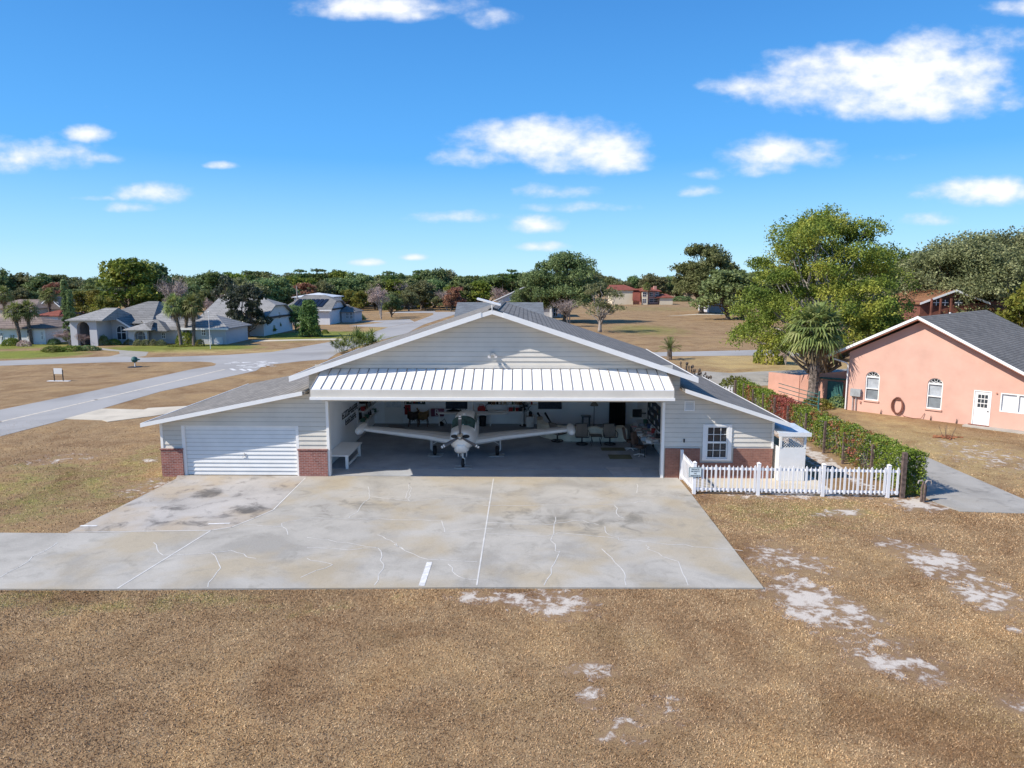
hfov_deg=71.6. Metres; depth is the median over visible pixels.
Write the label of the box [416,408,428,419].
saddle
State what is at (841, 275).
broadleaf tree
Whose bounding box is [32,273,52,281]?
pine tree
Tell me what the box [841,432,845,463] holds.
fence post
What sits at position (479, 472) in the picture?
hangar floor slab
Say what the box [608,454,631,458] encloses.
chair mat
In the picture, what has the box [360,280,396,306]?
oak tree
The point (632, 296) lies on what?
red roof villa
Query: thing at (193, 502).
driveway
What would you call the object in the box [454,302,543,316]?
house wing
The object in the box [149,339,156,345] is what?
bush
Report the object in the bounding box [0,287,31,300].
oak tree
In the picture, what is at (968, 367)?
pink house
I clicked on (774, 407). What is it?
fence post
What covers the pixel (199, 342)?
bush
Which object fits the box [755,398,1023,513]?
side walk
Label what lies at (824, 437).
fence post
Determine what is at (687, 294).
oak tree
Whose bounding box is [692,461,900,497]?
picket fence
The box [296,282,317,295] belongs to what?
maple tree
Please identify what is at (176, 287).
bare tree
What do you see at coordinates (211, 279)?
pine tree
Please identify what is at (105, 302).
broadleaf tree
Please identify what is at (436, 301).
oak tree
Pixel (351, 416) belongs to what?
wall lettering
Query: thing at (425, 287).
oak tree
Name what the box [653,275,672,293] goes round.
oak tree
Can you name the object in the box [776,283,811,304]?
oak tree
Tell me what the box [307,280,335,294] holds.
oak tree
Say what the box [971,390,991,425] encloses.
door
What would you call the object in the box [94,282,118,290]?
oak tree
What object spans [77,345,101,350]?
bush
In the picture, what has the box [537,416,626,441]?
sectional sofa
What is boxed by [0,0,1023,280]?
sky
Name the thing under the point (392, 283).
broadleaf tree
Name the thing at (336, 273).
broadleaf tree
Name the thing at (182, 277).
oak tree
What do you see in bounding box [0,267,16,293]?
oak tree
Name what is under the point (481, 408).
tool box
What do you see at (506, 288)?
oak tree
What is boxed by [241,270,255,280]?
pine tree
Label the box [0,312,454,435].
taxiway
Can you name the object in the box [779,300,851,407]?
palm tree
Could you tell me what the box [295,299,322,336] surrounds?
conical evergreen
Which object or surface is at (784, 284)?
oak tree
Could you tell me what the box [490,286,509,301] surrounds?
bare tree
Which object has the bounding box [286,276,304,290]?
broadleaf tree
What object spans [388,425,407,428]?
floor mat
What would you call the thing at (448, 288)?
broadleaf tree
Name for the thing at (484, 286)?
broadleaf tree
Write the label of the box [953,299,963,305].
window
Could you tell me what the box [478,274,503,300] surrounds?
oak tree
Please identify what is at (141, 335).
window
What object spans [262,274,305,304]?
oak tree
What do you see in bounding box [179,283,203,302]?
oak tree
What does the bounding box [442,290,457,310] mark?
maple tree
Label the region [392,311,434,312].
shed path
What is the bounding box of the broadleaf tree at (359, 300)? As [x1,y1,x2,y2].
[350,291,369,308]
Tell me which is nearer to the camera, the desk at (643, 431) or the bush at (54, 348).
the desk at (643, 431)
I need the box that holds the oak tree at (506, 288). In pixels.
[489,272,514,298]
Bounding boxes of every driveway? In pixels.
[70,475,306,532]
[89,348,147,356]
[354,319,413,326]
[694,369,848,392]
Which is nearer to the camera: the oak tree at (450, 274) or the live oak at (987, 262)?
the live oak at (987, 262)
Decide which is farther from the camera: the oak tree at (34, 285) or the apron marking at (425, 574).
the oak tree at (34, 285)
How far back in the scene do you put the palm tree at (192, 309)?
93.65 m
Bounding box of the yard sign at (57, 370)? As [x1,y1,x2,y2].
[49,368,64,380]
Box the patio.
[691,472,829,491]
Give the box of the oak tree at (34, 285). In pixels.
[20,275,54,292]
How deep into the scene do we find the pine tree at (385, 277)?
242.33 m
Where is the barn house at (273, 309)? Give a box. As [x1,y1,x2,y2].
[200,298,292,335]
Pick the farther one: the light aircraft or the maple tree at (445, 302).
the maple tree at (445, 302)
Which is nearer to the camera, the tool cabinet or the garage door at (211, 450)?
the garage door at (211, 450)
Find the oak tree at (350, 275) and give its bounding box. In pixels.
[344,271,364,302]
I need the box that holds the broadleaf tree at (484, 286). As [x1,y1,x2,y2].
[464,280,497,301]
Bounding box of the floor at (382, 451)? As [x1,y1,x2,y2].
[332,423,659,469]
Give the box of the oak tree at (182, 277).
[168,275,189,288]
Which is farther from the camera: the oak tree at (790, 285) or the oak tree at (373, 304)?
the oak tree at (373, 304)
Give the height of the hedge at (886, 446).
1.978 m
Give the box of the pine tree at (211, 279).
[203,273,218,283]
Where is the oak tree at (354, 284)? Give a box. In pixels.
[333,277,364,299]
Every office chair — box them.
[622,427,635,450]
[631,432,646,456]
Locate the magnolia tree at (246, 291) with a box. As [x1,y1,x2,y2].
[219,282,273,336]
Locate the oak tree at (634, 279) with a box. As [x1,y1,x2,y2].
[627,274,641,288]
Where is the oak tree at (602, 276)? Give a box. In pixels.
[588,272,613,299]
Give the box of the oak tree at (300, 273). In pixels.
[289,272,316,283]
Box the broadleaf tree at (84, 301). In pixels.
[72,287,99,317]
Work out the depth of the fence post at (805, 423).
37.78 m
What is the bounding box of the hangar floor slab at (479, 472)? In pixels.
[331,449,659,476]
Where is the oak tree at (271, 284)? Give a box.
[247,277,285,300]
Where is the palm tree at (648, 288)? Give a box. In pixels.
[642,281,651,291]
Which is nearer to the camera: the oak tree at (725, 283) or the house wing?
the house wing
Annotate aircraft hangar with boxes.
[140,298,789,478]
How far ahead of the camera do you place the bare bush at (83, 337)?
94.73 m
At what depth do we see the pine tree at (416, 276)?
236.19 m
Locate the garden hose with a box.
[891,397,924,418]
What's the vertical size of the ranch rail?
1.534 m
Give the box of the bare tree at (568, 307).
[549,298,577,323]
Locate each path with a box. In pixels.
[251,338,341,341]
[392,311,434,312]
[674,314,738,315]
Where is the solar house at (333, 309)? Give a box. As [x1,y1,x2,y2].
[288,293,363,324]
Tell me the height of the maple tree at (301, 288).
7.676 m
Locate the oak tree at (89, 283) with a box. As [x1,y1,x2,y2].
[78,276,99,288]
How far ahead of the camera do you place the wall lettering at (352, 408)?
36.52 m
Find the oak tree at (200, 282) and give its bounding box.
[185,269,221,290]
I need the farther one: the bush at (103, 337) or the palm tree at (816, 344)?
the bush at (103, 337)
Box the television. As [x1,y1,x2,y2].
[630,409,645,418]
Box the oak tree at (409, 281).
[398,278,416,307]
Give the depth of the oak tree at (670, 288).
322.20 m
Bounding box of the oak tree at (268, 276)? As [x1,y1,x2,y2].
[255,274,271,279]
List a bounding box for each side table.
[581,415,590,426]
[590,434,601,445]
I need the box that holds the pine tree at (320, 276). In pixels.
[309,268,328,281]
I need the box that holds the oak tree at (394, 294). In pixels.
[380,292,404,307]
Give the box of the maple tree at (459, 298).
[444,286,466,307]
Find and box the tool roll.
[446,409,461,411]
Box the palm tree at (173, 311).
[162,292,186,345]
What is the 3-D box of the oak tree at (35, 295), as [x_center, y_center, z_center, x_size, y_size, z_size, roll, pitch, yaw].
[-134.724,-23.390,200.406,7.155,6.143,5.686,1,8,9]
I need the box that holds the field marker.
[127,356,142,367]
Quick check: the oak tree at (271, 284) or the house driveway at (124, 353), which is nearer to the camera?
the house driveway at (124, 353)
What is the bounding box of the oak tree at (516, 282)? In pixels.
[508,272,526,292]
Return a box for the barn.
[698,302,723,311]
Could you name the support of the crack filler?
on the apron
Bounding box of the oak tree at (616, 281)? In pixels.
[602,278,632,293]
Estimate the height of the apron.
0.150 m
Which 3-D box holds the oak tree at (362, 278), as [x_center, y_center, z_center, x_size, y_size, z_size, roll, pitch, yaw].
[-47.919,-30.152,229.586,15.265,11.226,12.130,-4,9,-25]
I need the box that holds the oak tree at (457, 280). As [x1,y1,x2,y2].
[449,275,473,286]
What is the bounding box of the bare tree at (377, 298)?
[366,284,390,318]
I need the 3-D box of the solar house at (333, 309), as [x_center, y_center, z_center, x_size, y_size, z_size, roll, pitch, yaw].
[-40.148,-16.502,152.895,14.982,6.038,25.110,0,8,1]
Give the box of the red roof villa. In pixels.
[607,285,673,304]
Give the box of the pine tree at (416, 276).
[411,269,424,280]
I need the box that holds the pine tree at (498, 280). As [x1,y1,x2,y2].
[493,273,508,289]
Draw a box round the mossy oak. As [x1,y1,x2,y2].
[572,281,626,331]
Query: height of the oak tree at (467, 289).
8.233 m
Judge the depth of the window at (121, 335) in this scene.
97.80 m
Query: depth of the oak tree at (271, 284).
153.90 m
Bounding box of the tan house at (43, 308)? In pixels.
[0,299,47,316]
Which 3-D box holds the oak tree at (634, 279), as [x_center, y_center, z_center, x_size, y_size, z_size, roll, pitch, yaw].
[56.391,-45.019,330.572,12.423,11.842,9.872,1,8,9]
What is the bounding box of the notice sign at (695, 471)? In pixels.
[689,467,701,476]
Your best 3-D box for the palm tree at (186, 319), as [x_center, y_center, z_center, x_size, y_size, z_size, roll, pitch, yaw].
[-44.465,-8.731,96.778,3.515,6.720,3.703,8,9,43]
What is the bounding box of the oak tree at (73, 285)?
[57,279,87,290]
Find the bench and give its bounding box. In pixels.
[331,442,361,468]
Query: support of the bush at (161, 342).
on the ground at (690, 329)
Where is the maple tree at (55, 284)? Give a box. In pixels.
[42,282,60,299]
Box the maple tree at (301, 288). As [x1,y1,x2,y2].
[291,285,307,299]
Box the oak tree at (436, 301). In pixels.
[431,294,443,309]
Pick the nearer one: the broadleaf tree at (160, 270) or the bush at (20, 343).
the bush at (20, 343)
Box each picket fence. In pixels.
[679,449,692,489]
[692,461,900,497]
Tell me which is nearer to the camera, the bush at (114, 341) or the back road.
the back road
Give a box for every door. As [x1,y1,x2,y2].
[185,426,296,474]
[384,401,404,423]
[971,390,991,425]
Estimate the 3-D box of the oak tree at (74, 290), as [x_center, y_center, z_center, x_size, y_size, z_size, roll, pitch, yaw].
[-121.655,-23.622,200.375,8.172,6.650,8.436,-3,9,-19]
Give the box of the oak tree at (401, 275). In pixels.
[383,271,405,279]
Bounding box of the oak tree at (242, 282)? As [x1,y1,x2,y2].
[221,276,271,299]
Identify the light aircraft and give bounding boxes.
[355,402,575,466]
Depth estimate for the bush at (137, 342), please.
95.03 m
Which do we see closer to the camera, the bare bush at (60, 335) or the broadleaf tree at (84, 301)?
the bare bush at (60, 335)
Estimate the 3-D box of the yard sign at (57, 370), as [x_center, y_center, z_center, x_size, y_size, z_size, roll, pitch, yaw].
[-39.101,-0.803,61.222,1.900,1.120,0.360,0,8,1]
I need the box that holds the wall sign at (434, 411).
[431,408,443,415]
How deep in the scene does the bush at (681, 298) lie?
305.70 m
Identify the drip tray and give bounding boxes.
[454,465,471,468]
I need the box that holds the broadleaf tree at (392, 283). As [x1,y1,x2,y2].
[381,279,406,299]
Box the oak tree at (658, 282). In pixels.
[637,273,669,293]
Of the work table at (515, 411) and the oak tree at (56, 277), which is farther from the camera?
the oak tree at (56, 277)
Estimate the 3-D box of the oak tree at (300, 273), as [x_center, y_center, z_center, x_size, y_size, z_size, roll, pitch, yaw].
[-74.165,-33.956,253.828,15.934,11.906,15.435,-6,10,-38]
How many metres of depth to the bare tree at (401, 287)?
217.47 m
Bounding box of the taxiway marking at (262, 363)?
[230,361,273,370]
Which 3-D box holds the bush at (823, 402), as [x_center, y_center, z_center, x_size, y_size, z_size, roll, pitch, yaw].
[20.592,1.297,48.092,2.620,0.777,1.784,-2,8,-15]
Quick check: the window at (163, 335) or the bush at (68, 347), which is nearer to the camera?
the bush at (68, 347)
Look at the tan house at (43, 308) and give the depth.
174.37 m
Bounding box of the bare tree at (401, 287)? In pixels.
[395,283,407,306]
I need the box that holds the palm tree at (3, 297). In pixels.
[0,285,14,316]
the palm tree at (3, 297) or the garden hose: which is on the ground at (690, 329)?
the palm tree at (3, 297)
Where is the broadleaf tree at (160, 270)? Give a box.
[114,258,190,307]
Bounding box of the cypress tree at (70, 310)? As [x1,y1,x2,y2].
[65,289,75,338]
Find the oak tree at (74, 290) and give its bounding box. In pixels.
[70,289,86,291]
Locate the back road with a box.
[653,350,834,355]
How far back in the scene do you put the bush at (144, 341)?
94.99 m
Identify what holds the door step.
on the ground at (690, 329)
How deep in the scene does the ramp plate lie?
31.82 m
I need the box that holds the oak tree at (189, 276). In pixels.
[181,275,197,305]
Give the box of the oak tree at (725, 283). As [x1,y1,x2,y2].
[688,268,765,319]
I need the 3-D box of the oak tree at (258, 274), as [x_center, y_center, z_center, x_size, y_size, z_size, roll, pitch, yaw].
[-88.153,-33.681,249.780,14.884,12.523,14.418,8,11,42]
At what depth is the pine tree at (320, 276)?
237.45 m
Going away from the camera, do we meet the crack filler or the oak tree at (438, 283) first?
the crack filler
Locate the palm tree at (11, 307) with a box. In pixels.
[2,300,26,339]
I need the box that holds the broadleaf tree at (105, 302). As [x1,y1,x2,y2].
[87,293,120,312]
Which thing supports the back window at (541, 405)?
in the aircraft hangar
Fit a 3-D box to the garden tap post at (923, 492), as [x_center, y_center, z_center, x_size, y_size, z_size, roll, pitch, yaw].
[16.029,4.158,27.628,0.556,0.889,0.163,-2,8,-11]
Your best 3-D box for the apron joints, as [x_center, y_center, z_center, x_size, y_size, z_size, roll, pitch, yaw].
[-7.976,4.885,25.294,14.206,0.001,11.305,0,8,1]
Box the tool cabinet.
[526,415,533,426]
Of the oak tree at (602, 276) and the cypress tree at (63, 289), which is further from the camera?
the oak tree at (602, 276)
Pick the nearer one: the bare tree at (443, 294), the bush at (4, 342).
the bush at (4, 342)
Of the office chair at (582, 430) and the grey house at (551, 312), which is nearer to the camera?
the office chair at (582, 430)
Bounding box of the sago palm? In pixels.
[657,336,682,359]
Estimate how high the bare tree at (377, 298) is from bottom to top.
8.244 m
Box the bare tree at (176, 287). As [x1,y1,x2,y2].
[152,274,187,305]
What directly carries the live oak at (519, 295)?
on the ground at (690, 329)
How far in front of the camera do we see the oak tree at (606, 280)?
325.10 m
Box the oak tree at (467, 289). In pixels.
[458,283,481,301]
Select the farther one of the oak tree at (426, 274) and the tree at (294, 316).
the oak tree at (426, 274)
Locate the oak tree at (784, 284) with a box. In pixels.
[772,266,795,300]
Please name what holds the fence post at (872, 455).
on the ground at (690, 329)
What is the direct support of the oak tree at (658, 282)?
on the ground at (690, 329)
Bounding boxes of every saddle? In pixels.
[407,408,418,420]
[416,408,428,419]
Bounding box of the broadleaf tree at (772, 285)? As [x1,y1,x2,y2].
[751,270,788,315]
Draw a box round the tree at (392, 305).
[380,294,403,316]
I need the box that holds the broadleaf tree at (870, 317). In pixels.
[719,203,921,373]
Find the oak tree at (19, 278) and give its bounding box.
[8,272,40,289]
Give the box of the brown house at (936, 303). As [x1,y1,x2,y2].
[886,289,1007,320]
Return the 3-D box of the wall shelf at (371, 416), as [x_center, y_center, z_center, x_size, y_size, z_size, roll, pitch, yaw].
[-8.074,1.619,39.990,0.449,0.785,3.600,0,8,1]
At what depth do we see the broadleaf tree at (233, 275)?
217.67 m
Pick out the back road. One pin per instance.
(725, 353)
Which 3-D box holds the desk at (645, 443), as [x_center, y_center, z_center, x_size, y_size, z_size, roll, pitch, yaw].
[6.838,3.058,35.382,0.940,0.710,2.200,0,8,1]
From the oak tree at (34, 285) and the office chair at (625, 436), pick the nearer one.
the office chair at (625, 436)
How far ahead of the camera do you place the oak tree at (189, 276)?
250.72 m
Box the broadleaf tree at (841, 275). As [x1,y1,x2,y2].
[816,267,856,307]
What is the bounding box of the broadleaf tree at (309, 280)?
[301,277,318,291]
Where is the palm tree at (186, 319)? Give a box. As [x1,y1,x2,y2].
[175,296,197,343]
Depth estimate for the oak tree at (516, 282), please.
241.88 m
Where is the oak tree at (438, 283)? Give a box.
[420,278,448,307]
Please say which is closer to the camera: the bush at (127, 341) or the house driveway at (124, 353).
the house driveway at (124, 353)
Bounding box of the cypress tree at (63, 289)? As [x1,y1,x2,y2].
[60,279,69,343]
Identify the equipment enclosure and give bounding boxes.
[772,422,811,480]
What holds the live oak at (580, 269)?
on the ground at (690, 329)
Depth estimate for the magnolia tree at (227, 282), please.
134.15 m
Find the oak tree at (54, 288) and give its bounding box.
[38,287,59,295]
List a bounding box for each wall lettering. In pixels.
[342,403,357,419]
[345,413,355,424]
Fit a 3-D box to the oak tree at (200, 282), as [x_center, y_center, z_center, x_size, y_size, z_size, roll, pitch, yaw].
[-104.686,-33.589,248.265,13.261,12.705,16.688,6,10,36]
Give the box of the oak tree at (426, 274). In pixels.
[417,267,451,306]
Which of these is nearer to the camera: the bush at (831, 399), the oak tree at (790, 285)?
the bush at (831, 399)
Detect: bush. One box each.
[1,338,21,345]
[16,340,31,346]
[40,345,64,352]
[47,338,61,344]
[48,330,70,344]
[57,345,84,351]
[73,334,89,344]
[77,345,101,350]
[98,334,109,345]
[105,339,121,344]
[123,339,136,344]
[133,339,143,345]
[140,339,149,345]
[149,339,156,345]
[155,340,165,345]
[166,344,198,346]
[175,330,195,344]
[195,339,204,346]
[673,295,691,301]
[719,375,748,390]
[753,340,785,364]
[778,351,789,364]
[804,398,834,409]
[828,394,846,407]
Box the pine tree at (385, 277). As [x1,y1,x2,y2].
[380,271,396,280]
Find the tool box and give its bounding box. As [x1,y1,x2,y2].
[477,404,484,410]
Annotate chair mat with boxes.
[600,447,625,450]
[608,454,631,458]
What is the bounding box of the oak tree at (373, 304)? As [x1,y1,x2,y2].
[366,292,376,308]
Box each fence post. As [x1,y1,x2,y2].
[734,380,736,393]
[762,393,763,408]
[773,398,775,414]
[786,406,788,421]
[803,413,807,441]
[822,421,826,452]
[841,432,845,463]
[869,444,874,479]
[898,452,907,497]
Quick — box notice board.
[647,402,660,431]
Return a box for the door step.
[962,424,1023,433]
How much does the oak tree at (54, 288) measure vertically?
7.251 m
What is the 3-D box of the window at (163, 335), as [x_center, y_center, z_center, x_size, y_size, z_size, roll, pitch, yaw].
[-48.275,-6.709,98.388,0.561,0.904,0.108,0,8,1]
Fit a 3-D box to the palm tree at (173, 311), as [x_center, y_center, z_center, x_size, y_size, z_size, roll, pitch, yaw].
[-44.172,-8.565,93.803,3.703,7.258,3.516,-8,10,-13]
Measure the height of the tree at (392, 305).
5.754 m
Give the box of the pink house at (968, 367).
[827,310,1023,430]
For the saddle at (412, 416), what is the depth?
41.59 m
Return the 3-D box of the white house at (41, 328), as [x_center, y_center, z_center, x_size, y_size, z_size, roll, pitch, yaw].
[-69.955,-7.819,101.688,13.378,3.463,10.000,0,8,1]
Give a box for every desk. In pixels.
[629,424,653,446]
[637,434,659,456]
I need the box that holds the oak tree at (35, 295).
[27,290,42,298]
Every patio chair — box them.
[548,422,566,441]
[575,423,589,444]
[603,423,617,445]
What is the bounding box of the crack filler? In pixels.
[1,483,741,586]
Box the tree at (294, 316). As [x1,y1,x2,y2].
[289,303,302,328]
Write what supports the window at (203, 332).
in the stucco house at (148, 320)
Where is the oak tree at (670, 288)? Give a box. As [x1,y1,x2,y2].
[668,280,683,296]
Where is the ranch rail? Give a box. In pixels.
[779,383,819,409]
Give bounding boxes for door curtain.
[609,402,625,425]
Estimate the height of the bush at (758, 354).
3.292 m
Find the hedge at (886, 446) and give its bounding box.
[736,377,929,495]
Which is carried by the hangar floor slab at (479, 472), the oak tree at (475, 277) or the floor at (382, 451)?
the floor at (382, 451)
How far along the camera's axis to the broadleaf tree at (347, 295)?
213.55 m
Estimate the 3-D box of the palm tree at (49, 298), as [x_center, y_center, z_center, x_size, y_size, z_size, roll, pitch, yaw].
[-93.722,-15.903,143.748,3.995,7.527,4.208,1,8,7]
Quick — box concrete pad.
[65,406,185,421]
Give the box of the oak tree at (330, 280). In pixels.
[324,276,350,294]
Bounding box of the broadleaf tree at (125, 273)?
[88,256,165,307]
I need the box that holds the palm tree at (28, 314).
[12,299,41,343]
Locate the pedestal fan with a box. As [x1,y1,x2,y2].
[519,402,528,426]
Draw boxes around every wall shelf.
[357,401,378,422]
[488,404,537,405]
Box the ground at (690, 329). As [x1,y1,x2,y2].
[0,293,1023,767]
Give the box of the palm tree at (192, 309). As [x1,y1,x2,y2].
[180,292,206,345]
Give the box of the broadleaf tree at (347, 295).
[340,288,353,305]
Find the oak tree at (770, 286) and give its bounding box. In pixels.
[716,272,777,317]
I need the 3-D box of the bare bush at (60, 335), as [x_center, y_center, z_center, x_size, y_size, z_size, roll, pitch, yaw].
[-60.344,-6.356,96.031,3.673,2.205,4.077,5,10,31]
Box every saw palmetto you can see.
[329,335,369,351]
[337,326,385,348]
[357,334,379,346]
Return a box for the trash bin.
[479,415,486,426]
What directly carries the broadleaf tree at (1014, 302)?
on the ground at (690, 329)
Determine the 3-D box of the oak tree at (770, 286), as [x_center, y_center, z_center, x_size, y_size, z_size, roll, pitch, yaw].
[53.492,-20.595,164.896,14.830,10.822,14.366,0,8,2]
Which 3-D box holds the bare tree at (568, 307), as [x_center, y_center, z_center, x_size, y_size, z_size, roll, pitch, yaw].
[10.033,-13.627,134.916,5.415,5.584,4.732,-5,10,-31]
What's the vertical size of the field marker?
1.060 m
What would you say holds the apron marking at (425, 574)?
on the apron
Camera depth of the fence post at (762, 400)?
44.58 m
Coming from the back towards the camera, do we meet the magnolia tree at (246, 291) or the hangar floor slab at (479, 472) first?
the magnolia tree at (246, 291)
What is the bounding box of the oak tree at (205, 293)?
[195,289,217,307]
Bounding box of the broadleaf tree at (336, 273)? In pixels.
[328,269,347,279]
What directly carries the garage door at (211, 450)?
in the aircraft hangar
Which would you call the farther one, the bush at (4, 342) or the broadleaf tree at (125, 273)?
the broadleaf tree at (125, 273)
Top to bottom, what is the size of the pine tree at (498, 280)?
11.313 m
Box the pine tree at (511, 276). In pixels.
[504,269,519,291]
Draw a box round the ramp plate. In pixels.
[605,467,642,475]
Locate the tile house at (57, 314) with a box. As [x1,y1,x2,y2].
[35,309,83,319]
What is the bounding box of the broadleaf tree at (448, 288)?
[442,285,463,308]
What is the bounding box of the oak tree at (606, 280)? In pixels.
[599,277,615,297]
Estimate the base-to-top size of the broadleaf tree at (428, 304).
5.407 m
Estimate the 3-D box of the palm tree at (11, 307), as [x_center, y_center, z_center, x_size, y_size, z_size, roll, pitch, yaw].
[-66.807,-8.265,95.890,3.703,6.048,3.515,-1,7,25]
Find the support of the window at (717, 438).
in the aircraft hangar
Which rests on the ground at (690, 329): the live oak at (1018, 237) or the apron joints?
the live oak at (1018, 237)
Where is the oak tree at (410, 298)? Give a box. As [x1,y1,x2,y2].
[399,289,419,310]
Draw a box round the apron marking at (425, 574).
[80,523,431,585]
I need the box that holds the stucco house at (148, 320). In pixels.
[65,301,251,345]
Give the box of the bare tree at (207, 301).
[203,297,212,309]
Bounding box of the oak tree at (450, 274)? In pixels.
[440,269,457,279]
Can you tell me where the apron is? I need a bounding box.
[0,476,763,590]
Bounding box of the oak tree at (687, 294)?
[672,276,692,297]
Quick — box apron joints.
[99,478,493,587]
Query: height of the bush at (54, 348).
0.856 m
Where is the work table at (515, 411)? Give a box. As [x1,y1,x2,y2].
[489,410,522,425]
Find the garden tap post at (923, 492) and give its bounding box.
[918,480,931,502]
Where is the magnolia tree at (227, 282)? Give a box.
[210,274,239,301]
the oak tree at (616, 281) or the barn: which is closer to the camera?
the barn
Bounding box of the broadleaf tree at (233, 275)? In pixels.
[225,272,247,281]
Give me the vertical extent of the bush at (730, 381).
1.331 m
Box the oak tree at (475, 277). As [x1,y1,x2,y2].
[466,275,481,300]
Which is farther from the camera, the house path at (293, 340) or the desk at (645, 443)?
the house path at (293, 340)
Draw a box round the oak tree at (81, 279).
[71,277,85,283]
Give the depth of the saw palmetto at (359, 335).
87.70 m
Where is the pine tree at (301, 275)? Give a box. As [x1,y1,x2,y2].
[290,269,309,278]
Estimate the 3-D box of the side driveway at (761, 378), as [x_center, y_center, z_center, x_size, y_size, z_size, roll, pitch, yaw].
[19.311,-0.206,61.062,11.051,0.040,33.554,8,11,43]
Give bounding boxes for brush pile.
[932,434,962,439]
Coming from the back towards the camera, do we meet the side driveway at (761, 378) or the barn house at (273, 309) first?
the barn house at (273, 309)
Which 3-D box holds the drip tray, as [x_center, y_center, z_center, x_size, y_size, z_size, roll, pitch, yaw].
[-2.246,3.811,32.542,0.800,0.029,0.600,0,8,1]
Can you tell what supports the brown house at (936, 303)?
on the ground at (690, 329)
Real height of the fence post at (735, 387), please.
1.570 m
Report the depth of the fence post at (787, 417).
40.39 m
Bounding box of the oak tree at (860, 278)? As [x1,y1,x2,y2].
[851,261,893,310]
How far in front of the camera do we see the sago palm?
77.80 m
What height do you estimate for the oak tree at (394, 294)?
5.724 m
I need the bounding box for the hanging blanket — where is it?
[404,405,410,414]
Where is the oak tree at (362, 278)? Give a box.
[350,273,373,307]
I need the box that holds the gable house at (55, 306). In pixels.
[41,296,87,310]
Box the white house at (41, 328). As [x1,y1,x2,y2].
[0,317,68,343]
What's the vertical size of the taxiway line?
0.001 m
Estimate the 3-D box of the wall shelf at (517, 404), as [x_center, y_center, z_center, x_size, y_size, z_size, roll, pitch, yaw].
[0.037,1.230,42.233,2.954,0.035,0.340,0,8,1]
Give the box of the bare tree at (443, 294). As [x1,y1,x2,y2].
[435,290,449,309]
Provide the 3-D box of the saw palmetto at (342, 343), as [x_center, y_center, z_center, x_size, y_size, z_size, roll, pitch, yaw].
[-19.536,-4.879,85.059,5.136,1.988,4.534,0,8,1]
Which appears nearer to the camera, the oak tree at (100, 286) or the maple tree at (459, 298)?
the maple tree at (459, 298)
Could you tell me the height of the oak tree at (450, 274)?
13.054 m
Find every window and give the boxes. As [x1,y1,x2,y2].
[116,325,126,339]
[137,331,144,339]
[161,332,165,338]
[201,330,205,335]
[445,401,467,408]
[537,402,561,409]
[553,308,557,316]
[702,424,731,460]
[863,372,879,402]
[924,378,942,411]
[933,299,939,305]
[942,299,948,305]
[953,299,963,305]
[999,393,1023,413]
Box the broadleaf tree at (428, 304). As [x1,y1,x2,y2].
[417,293,432,309]
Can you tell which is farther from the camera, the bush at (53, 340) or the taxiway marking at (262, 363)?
the bush at (53, 340)
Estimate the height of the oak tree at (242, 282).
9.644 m
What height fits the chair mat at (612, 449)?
0.006 m
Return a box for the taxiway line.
[0,369,224,421]
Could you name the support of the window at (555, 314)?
in the grey house at (551, 312)
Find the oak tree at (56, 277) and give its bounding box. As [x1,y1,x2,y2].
[39,274,81,288]
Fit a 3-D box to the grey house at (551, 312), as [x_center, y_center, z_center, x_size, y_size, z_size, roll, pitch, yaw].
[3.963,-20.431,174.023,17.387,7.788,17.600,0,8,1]
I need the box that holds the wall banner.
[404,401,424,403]
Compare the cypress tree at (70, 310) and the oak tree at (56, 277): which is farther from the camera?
the oak tree at (56, 277)
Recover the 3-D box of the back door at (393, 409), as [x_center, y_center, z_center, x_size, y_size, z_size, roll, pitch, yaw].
[-7.007,1.292,42.486,1.256,2.180,0.090,0,8,1]
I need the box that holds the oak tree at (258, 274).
[248,271,276,278]
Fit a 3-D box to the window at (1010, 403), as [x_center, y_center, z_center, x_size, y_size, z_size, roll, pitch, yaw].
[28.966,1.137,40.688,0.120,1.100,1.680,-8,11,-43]
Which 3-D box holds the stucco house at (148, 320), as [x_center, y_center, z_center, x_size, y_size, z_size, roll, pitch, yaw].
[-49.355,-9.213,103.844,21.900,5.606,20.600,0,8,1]
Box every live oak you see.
[508,269,561,309]
[519,250,606,321]
[667,243,739,313]
[858,261,909,301]
[877,229,1023,315]
[950,225,1023,326]
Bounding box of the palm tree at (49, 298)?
[38,287,58,311]
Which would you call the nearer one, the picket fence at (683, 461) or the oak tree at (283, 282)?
the picket fence at (683, 461)
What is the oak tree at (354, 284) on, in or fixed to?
on the ground at (690, 329)
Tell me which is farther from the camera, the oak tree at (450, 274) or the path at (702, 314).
the oak tree at (450, 274)
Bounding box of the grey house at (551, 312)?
[492,287,560,317]
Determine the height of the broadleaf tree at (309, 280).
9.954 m
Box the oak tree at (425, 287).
[401,280,436,309]
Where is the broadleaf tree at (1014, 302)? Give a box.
[995,281,1023,327]

